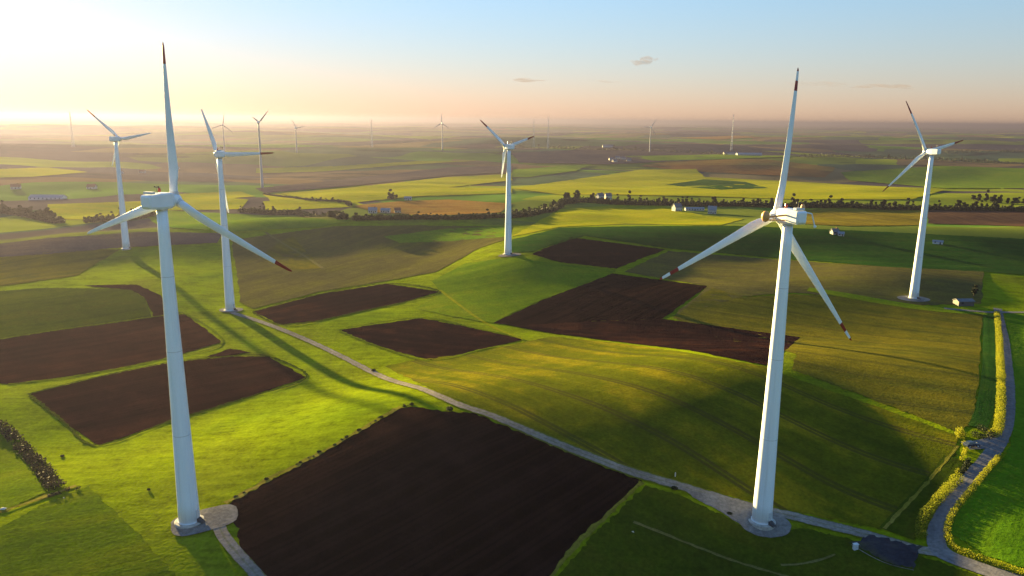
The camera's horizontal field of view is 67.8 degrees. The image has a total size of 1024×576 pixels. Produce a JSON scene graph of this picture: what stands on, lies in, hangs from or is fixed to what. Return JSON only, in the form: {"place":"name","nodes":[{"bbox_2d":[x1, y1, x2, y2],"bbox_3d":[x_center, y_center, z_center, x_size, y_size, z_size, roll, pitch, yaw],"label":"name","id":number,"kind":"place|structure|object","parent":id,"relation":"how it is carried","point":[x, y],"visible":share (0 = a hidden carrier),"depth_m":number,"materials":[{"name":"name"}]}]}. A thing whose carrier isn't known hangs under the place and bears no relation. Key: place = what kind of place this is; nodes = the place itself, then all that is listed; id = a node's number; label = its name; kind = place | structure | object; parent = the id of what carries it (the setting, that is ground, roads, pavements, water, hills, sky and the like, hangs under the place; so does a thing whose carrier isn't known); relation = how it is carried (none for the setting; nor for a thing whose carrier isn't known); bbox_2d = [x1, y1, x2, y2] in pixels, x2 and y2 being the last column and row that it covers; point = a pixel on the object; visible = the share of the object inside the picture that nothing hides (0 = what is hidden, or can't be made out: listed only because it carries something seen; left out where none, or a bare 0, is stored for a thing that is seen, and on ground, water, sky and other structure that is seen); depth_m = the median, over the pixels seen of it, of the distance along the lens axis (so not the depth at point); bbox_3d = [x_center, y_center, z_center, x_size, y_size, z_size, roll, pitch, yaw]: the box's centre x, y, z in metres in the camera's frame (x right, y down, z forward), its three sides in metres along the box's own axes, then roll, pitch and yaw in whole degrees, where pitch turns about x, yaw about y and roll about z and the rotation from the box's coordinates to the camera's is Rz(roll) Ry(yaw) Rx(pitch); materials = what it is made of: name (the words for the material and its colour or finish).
{"place":"outdoors","nodes":[
{"label":"outdoors","id":0,"kind":"place"},
{"bbox_2d":[0,436,54,508],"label":"grass field","id":1,"kind":"structure","parent":0,"point":[19,481],"depth_m":204.44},
{"bbox_2d":[0,485,76,511],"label":"verge","id":2,"kind":"structure","parent":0,"point":[32,500],"depth_m":190.96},
{"bbox_2d":[0,167,83,177],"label":"crop field","id":3,"kind":"structure","parent":0,"point":[30,172],"depth_m":1342.11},
{"bbox_2d":[0,249,119,285],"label":"crop field","id":4,"kind":"structure","parent":0,"point":[23,269],"depth_m":488.94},
{"bbox_2d":[0,288,150,338],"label":"grass field","id":5,"kind":"structure","parent":0,"point":[27,311],"depth_m":387.00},
{"bbox_2d":[0,486,174,575],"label":"grass field","id":6,"kind":"structure","parent":0,"point":[86,531],"depth_m":172.47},
{"bbox_2d":[0,314,220,383],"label":"ploughed field","id":7,"kind":"structure","parent":0,"point":[64,353],"depth_m":326.99,"materials":[{"name":"brown soil"}]},
{"bbox_2d":[0,232,220,256],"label":"crop field","id":8,"kind":"structure","parent":0,"point":[66,244],"depth_m":547.47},
{"bbox_2d":[0,312,223,384],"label":"grass margin","id":9,"kind":"object","parent":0,"point":[220,337],"depth_m":338.46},
{"bbox_2d":[85,284,163,315],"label":"ploughed field","id":10,"kind":"structure","parent":0,"point":[154,300],"depth_m":412.62,"materials":[{"name":"brown soil"}]},
{"bbox_2d":[48,197,247,219],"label":"crop field","id":11,"kind":"structure","parent":0,"point":[79,211],"depth_m":856.18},
{"bbox_2d":[27,356,304,443],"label":"ploughed field","id":12,"kind":"structure","parent":0,"point":[104,409],"depth_m":272.31,"materials":[{"name":"brown soil"}]},
{"bbox_2d":[28,354,307,445],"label":"grass margin","id":13,"kind":"object","parent":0,"point":[67,424],"depth_m":266.03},
{"bbox_2d":[179,191,252,199],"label":"crop field","id":14,"kind":"structure","parent":0,"point":[202,196],"depth_m":1009.87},
{"bbox_2d":[207,349,250,356],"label":"ploughed field","id":15,"kind":"structure","parent":0,"point":[230,352],"depth_m":321.95,"materials":[{"name":"brown soil"}]},
{"bbox_2d":[213,525,266,575],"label":"track","id":16,"kind":"structure","parent":0,"point":[239,555],"depth_m":169.55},
{"bbox_2d":[147,211,351,231],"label":"crop field","id":17,"kind":"structure","parent":0,"point":[236,222],"depth_m":623.83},
{"bbox_2d":[265,236,319,269],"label":"crop field","id":18,"kind":"structure","parent":0,"point":[277,251],"depth_m":529.98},
{"bbox_2d":[264,232,323,267],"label":"track","id":19,"kind":"structure","parent":0,"point":[308,258],"depth_m":545.36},
{"bbox_2d":[223,406,401,503],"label":"verge","id":20,"kind":"structure","parent":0,"point":[263,481],"depth_m":203.90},
{"bbox_2d":[263,201,363,209],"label":"crop field","id":21,"kind":"structure","parent":0,"point":[268,204],"depth_m":882.89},
{"bbox_2d":[255,284,437,323],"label":"ploughed field","id":22,"kind":"structure","parent":0,"point":[323,306],"depth_m":403.06,"materials":[{"name":"soil"}]},
{"bbox_2d":[252,283,441,325],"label":"grass margin","id":23,"kind":"object","parent":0,"point":[253,312],"depth_m":400.66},
{"bbox_2d":[256,160,477,172],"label":"crop field","id":24,"kind":"structure","parent":0,"point":[300,169],"depth_m":1813.76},
{"bbox_2d":[232,225,504,307],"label":"crop field","id":25,"kind":"structure","parent":0,"point":[346,256],"depth_m":519.98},
{"bbox_2d":[256,166,512,192],"bbox_3d":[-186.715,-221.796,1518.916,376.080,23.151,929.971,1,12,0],"label":"crop field","id":26,"kind":"structure","parent":0,"point":[409,175],"depth_m":1616.69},
{"bbox_2d":[263,174,511,203],"bbox_3d":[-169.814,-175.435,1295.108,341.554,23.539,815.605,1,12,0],"label":"crop field","id":27,"kind":"structure","parent":0,"point":[437,186],"depth_m":1104.44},
{"bbox_2d":[342,318,520,359],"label":"ploughed field","id":28,"kind":"structure","parent":0,"point":[422,338],"depth_m":341.10,"materials":[{"name":"soil"}]},
{"bbox_2d":[338,317,524,360],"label":"grass margin","id":29,"kind":"object","parent":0,"point":[339,330],"depth_m":342.04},
{"bbox_2d":[355,199,511,214],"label":"crop field","id":30,"kind":"structure","parent":0,"point":[443,207],"depth_m":890.38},
{"bbox_2d":[230,406,641,575],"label":"ploughed field","id":31,"kind":"structure","parent":0,"point":[413,491],"depth_m":188.31,"materials":[{"name":"soil"}]},
{"bbox_2d":[384,226,511,242],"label":"crop field","id":32,"kind":"structure","parent":0,"point":[438,235],"depth_m":597.25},
{"bbox_2d":[439,290,523,339],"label":"verge","id":33,"kind":"structure","parent":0,"point":[461,306],"depth_m":376.80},
{"bbox_2d":[0,116,1023,575],"bbox_3d":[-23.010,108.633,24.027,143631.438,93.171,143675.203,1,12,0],"label":"ground","id":34,"kind":"structure","parent":0,"point":[258,438],"depth_m":626.45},
{"bbox_2d":[10,183,20,188],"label":"farmhouse","id":35,"kind":"object","parent":34,"relation":"on","point":[15,186],"visible":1,"depth_m":1071.97,"materials":[{"name":"red tile"}]},
{"bbox_2d":[0,207,65,223],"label":"hedge","id":36,"kind":"object","parent":34,"relation":"on","point":[55,219],"visible":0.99,"depth_m":754.26,"materials":[{"name":"green plant"}]},
{"bbox_2d":[0,420,66,491],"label":"scrub bank","id":37,"kind":"structure","parent":34,"relation":"on","point":[34,457],"depth_m":217.89,"materials":[{"name":"green plant"}]},
{"bbox_2d":[28,194,66,199],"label":"shed","id":38,"kind":"structure","parent":34,"relation":"on","point":[38,197],"depth_m":944.89,"materials":[{"name":"grey paint"}]},
{"bbox_2d":[48,486,80,496],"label":"scrub bank","id":39,"kind":"structure","parent":34,"relation":"on","point":[68,489],"depth_m":194.86,"materials":[{"name":"green plant"}]},
{"bbox_2d":[69,112,74,144],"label":"lattice mast","id":40,"kind":"object","parent":34,"relation":"on","point":[73,142],"visible":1,"depth_m":2115.58,"materials":[{"name":"metal"}]},
{"bbox_2d":[86,183,97,188],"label":"farmhouse","id":41,"kind":"object","parent":34,"relation":"on","point":[92,186],"visible":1,"depth_m":1096.77,"materials":[{"name":"red tile"}]},
{"bbox_2d":[87,110,150,249],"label":"wind turbine","id":42,"kind":"object","parent":34,"relation":"on","point":[116,139],"visible":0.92,"depth_m":525.79,"materials":[{"name":"white paint"}]},
{"bbox_2d":[83,211,156,222],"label":"hedge","id":43,"kind":"object","parent":34,"relation":"on","point":[93,219],"visible":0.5,"depth_m":720.30,"materials":[{"name":"green plant"}]},
{"bbox_2d":[171,504,237,535],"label":"gravel pad","id":44,"kind":"object","parent":34,"relation":"on","point":[219,516],"visible":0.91,"depth_m":181.07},
{"bbox_2d":[87,42,291,528],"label":"wind turbine","id":45,"kind":"object","parent":44,"relation":"on","point":[159,202],"visible":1,"depth_m":169.96,"materials":[{"name":"white paint"}]},
{"bbox_2d":[212,117,231,151],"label":"wind turbine","id":46,"kind":"object","parent":34,"relation":"on","point":[222,125],"visible":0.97,"depth_m":1944.72,"materials":[{"name":"grey paint"}]},
{"bbox_2d":[219,307,242,311],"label":"gravel pad","id":47,"kind":"object","parent":34,"relation":"on","point":[239,309],"visible":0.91,"depth_m":390.61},
{"bbox_2d":[201,109,272,311],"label":"wind turbine","id":48,"kind":"object","parent":47,"relation":"on","point":[219,155],"visible":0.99,"depth_m":382.98,"materials":[{"name":"white paint"}]},
{"bbox_2d":[253,111,267,187],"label":"wind turbine","id":49,"kind":"object","parent":34,"relation":"on","point":[261,169],"visible":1,"depth_m":1105.00,"materials":[{"name":"grey paint"}]},
{"bbox_2d":[237,207,348,219],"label":"hedge","id":50,"kind":"object","parent":34,"relation":"on","point":[339,215],"visible":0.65,"depth_m":791.86,"materials":[{"name":"green plant"}]},
{"bbox_2d":[262,193,351,205],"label":"hedge","id":51,"kind":"object","parent":34,"relation":"on","point":[349,203],"visible":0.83,"depth_m":940.46,"materials":[{"name":"green plant"}]},
{"bbox_2d":[368,206,376,212],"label":"farmhouse","id":52,"kind":"object","parent":34,"relation":"on","point":[372,209],"visible":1,"depth_m":827.27,"materials":[{"name":"grey tile"}]},
{"bbox_2d":[380,208,390,213],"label":"barn","id":53,"kind":"structure","parent":34,"relation":"on","point":[385,210],"depth_m":831.71,"materials":[{"name":"grey metal"}]},
{"bbox_2d":[351,213,513,220],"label":"hedge","id":54,"kind":"object","parent":34,"relation":"on","point":[470,216],"visible":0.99,"depth_m":657.44,"materials":[{"name":"green plant"}]},
{"bbox_2d":[434,113,446,149],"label":"wind turbine","id":55,"kind":"object","parent":34,"relation":"on","point":[442,130],"visible":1,"depth_m":2232.34,"materials":[{"name":"grey paint"}]},
{"bbox_2d":[498,253,520,256],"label":"gravel pad","id":56,"kind":"object","parent":34,"relation":"on","point":[513,254],"visible":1,"depth_m":490.70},
{"bbox_2d":[480,120,533,254],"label":"wind turbine","id":57,"kind":"object","parent":56,"relation":"on","point":[508,235],"visible":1,"depth_m":485.23,"materials":[{"name":"white paint"}]},
{"bbox_2d":[511,202,563,217],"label":"hedge","id":58,"kind":"object","parent":34,"relation":"on","point":[539,210],"visible":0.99,"depth_m":752.63,"materials":[{"name":"green plant"}]},
{"bbox_2d":[550,480,643,575],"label":"verge","id":59,"kind":"structure","parent":34,"relation":"on","point":[579,540],"depth_m":182.71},
{"bbox_2d":[509,142,726,154],"bbox_3d":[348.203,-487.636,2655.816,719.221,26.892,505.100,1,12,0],"label":"woodland","id":60,"kind":"object","parent":34,"relation":"on","point":[549,147],"visible":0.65,"depth_m":2522.71,"materials":[{"name":"green plant"}]},
{"bbox_2d":[558,196,792,207],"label":"hedge","id":61,"kind":"object","parent":34,"relation":"on","point":[612,201],"visible":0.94,"depth_m":937.38,"materials":[{"name":"green plant"}]},
{"bbox_2d":[671,203,681,210],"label":"farmhouse","id":62,"kind":"object","parent":34,"relation":"on","point":[676,206],"visible":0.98,"depth_m":874.52,"materials":[{"name":"paint"}]},
{"bbox_2d":[685,207,704,210],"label":"barn","id":63,"kind":"structure","parent":34,"relation":"on","point":[694,208],"depth_m":884.00,"materials":[{"name":"grey metal"}]},
{"bbox_2d":[708,205,716,213],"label":"farmhouse","id":64,"kind":"object","parent":34,"relation":"on","point":[712,209],"visible":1,"depth_m":844.98,"materials":[{"name":"grey tile"}]},
{"bbox_2d":[684,489,752,523],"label":"gravel pad","id":65,"kind":"object","parent":34,"relation":"on","point":[726,505],"visible":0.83,"depth_m":194.32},
{"bbox_2d":[736,153,761,155],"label":"warehouse","id":66,"kind":"structure","parent":34,"relation":"on","point":[749,154],"depth_m":2277.13,"materials":[{"name":"grey metal"}]},
{"bbox_2d":[739,510,790,537],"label":"gravel pad","id":67,"kind":"object","parent":34,"relation":"on","point":[782,527],"visible":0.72,"depth_m":187.93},
{"bbox_2d":[660,68,851,530],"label":"wind turbine","id":68,"kind":"object","parent":67,"relation":"on","point":[786,219],"visible":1,"depth_m":179.07,"materials":[{"name":"white paint"}]},
{"bbox_2d":[830,227,838,234],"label":"farmhouse","id":69,"kind":"object","parent":34,"relation":"on","point":[833,231],"visible":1,"depth_m":610.41,"materials":[{"name":"stone"}]},
{"bbox_2d":[850,534,922,569],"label":"layby","id":70,"kind":"structure","parent":34,"relation":"on","point":[898,553],"depth_m":178.20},
{"bbox_2d":[807,287,987,314],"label":"grass strip","id":71,"kind":"object","parent":34,"relation":"on","point":[882,301],"depth_m":420.55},
{"bbox_2d":[791,202,1023,211],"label":"hedge","id":72,"kind":"object","parent":34,"relation":"on","point":[897,207],"visible":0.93,"depth_m":926.98,"materials":[{"name":"green plant"}]},
{"bbox_2d":[799,153,1023,163],"bbox_3d":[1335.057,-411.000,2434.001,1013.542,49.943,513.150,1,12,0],"label":"woodland","id":73,"kind":"object","parent":34,"relation":"on","point":[939,158],"visible":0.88,"depth_m":2264.26,"materials":[{"name":"green plant"}]},
{"bbox_2d":[897,295,929,301],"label":"gravel pad","id":74,"kind":"object","parent":34,"relation":"on","point":[922,299],"visible":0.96,"depth_m":428.37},
{"bbox_2d":[883,101,962,299],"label":"wind turbine","id":75,"kind":"object","parent":74,"relation":"on","point":[931,152],"visible":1,"depth_m":419.39,"materials":[{"name":"white paint"}]},
{"bbox_2d":[883,445,958,528],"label":"verge","id":76,"kind":"structure","parent":34,"relation":"on","point":[914,496],"depth_m":198.00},
{"bbox_2d":[880,455,972,539],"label":"grass strip","id":77,"kind":"object","parent":34,"relation":"on","point":[903,523],"depth_m":194.00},
{"bbox_2d":[932,240,943,244],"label":"shed","id":78,"kind":"structure","parent":34,"relation":"on","point":[938,241],"depth_m":586.99,"materials":[{"name":"grey paint"}]},
{"bbox_2d":[915,472,964,538],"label":"hedge","id":79,"kind":"object","parent":34,"relation":"on","point":[931,503],"visible":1,"depth_m":190.17,"materials":[{"name":"green plant"}]},
{"bbox_2d":[954,426,966,437],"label":"shrub","id":80,"kind":"object","parent":34,"relation":"on","point":[959,433],"visible":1,"depth_m":220.76,"materials":[{"name":"green plant"}]},
{"bbox_2d":[954,441,967,471],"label":"hedge","id":81,"kind":"object","parent":34,"relation":"on","point":[964,450],"visible":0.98,"depth_m":210.95,"materials":[{"name":"green plant"}]},
{"bbox_2d":[952,298,975,305],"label":"shed","id":82,"kind":"structure","parent":34,"relation":"on","point":[964,302],"depth_m":419.95,"materials":[{"name":"metal"}]},
{"bbox_2d":[958,457,970,474],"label":"hedge","id":83,"kind":"object","parent":34,"relation":"on","point":[965,464],"visible":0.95,"depth_m":204.87,"materials":[{"name":"green plant"}]},
{"bbox_2d":[971,285,978,295],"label":"tree","id":84,"kind":"object","parent":34,"relation":"on","point":[973,291],"visible":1,"depth_m":436.17,"materials":[{"name":"green plant"}]},
{"bbox_2d":[968,312,996,428],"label":"grass strip","id":85,"kind":"object","parent":34,"relation":"on","point":[984,409],"depth_m":268.23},
{"bbox_2d":[943,453,1023,575],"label":"hedge","id":86,"kind":"object","parent":34,"relation":"on","point":[967,494],"visible":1,"depth_m":183.50,"materials":[{"name":"green plant"}]},
{"bbox_2d":[971,423,995,438],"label":"hedge","id":87,"kind":"object","parent":34,"relation":"on","point":[985,434],"visible":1,"depth_m":220.83,"materials":[{"name":"green plant"}]},
{"bbox_2d":[989,311,1006,436],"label":"hedge","id":88,"kind":"object","parent":34,"relation":"on","point":[1000,376],"visible":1,"depth_m":264.88,"materials":[{"name":"green plant"}]},
{"bbox_2d":[0,0,1023,126],"label":"sky","id":89,"kind":"structure","parent":0,"point":[858,62],"materials":[{"name":"blue"}]},
{"bbox_2d":[417,257,615,322],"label":"grass field","id":90,"kind":"structure","parent":0,"point":[492,291],"depth_m":433.39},
{"bbox_2d":[511,164,591,176],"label":"crop field","id":91,"kind":"structure","parent":0,"point":[530,172],"depth_m":1793.41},
{"bbox_2d":[230,312,934,555],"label":"track","id":92,"kind":"structure","parent":0,"point":[656,478],"depth_m":208.90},
{"bbox_2d":[533,237,664,268],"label":"ploughed field","id":93,"kind":"structure","parent":0,"point":[594,253],"depth_m":520.94,"materials":[{"name":"soil"}]},
{"bbox_2d":[494,273,706,325],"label":"ploughed field","id":94,"kind":"structure","parent":0,"point":[612,296],"depth_m":404.31,"materials":[{"name":"soil"}]},
{"bbox_2d":[513,205,741,235],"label":"crop field","id":95,"kind":"structure","parent":0,"point":[618,214],"depth_m":764.87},
{"bbox_2d":[512,148,783,163],"bbox_3d":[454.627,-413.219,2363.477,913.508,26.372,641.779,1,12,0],"label":"crop field","id":96,"kind":"structure","parent":0,"point":[587,156],"depth_m":2204.71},
{"bbox_2d":[516,319,799,364],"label":"ploughed field","id":97,"kind":"structure","parent":0,"point":[746,345],"depth_m":347.54,"materials":[{"name":"soil"}]},
{"bbox_2d":[386,337,957,528],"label":"crop field","id":98,"kind":"structure","parent":0,"point":[692,419],"depth_m":229.68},
{"bbox_2d":[627,154,783,160],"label":"crop field","id":99,"kind":"structure","parent":0,"point":[682,157],"depth_m":2195.88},
{"bbox_2d":[633,521,787,575],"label":"path","id":100,"kind":"structure","parent":0,"point":[696,546],"depth_m":180.14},
{"bbox_2d":[668,179,765,189],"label":"crop field","id":101,"kind":"structure","parent":0,"point":[716,184],"depth_m":1482.39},
{"bbox_2d":[690,136,754,139],"bbox_3d":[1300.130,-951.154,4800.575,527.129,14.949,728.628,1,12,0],"label":"crop field","id":102,"kind":"structure","parent":0,"point":[723,137],"depth_m":4573.37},
{"bbox_2d":[515,169,941,199],"bbox_3d":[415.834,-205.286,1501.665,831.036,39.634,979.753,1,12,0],"label":"crop field","id":103,"kind":"structure","parent":0,"point":[648,182],"depth_m":1290.54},
{"bbox_2d":[641,159,834,170],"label":"crop field","id":104,"kind":"structure","parent":0,"point":[750,162],"depth_m":2069.30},
{"bbox_2d":[644,165,832,176],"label":"crop field","id":105,"kind":"structure","parent":0,"point":[760,169],"depth_m":1984.84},
{"bbox_2d":[558,485,977,575],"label":"grass field","id":106,"kind":"structure","parent":0,"point":[616,546],"depth_m":179.54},
{"bbox_2d":[512,226,1023,273],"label":"crop field","id":107,"kind":"structure","parent":0,"point":[961,253],"depth_m":576.68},
{"bbox_2d":[625,251,983,315],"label":"crop field","id":108,"kind":"structure","parent":0,"point":[742,276],"depth_m":472.19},
{"bbox_2d":[781,554,834,565],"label":"path","id":109,"kind":"structure","parent":0,"point":[820,559],"depth_m":177.33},
{"bbox_2d":[674,288,982,430],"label":"crop field","id":110,"kind":"structure","parent":0,"point":[923,364],"depth_m":335.38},
{"bbox_2d":[803,207,920,225],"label":"crop field","id":111,"kind":"structure","parent":0,"point":[850,216],"depth_m":830.77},
{"bbox_2d":[841,166,1023,188],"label":"crop field","id":112,"kind":"structure","parent":0,"point":[969,177],"depth_m":1882.82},
{"bbox_2d":[926,308,1021,575],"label":"road","id":113,"kind":"structure","parent":0,"point":[937,545],"depth_m":195.10,"materials":[{"name":"asphalt"}]},
{"bbox_2d":[927,210,1023,225],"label":"crop field","id":114,"kind":"structure","parent":0,"point":[1005,217],"depth_m":828.61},
{"bbox_2d":[943,307,1023,312],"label":"track","id":115,"kind":"structure","parent":0,"point":[985,311],"depth_m":410.73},
{"bbox_2d":[961,436,1008,449],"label":"driveway","id":116,"kind":"structure","parent":0,"point":[990,442],"depth_m":217.26,"materials":[{"name":"gravel"}]},
{"bbox_2d":[963,440,980,447],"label":"parked car","id":117,"kind":"object","parent":116,"relation":"on","point":[969,443],"visible":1,"depth_m":214.64,"materials":[{"name":"grey paint"}]},
{"bbox_2d":[951,313,1023,567],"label":"grass field","id":118,"kind":"structure","parent":0,"point":[989,519],"depth_m":189.88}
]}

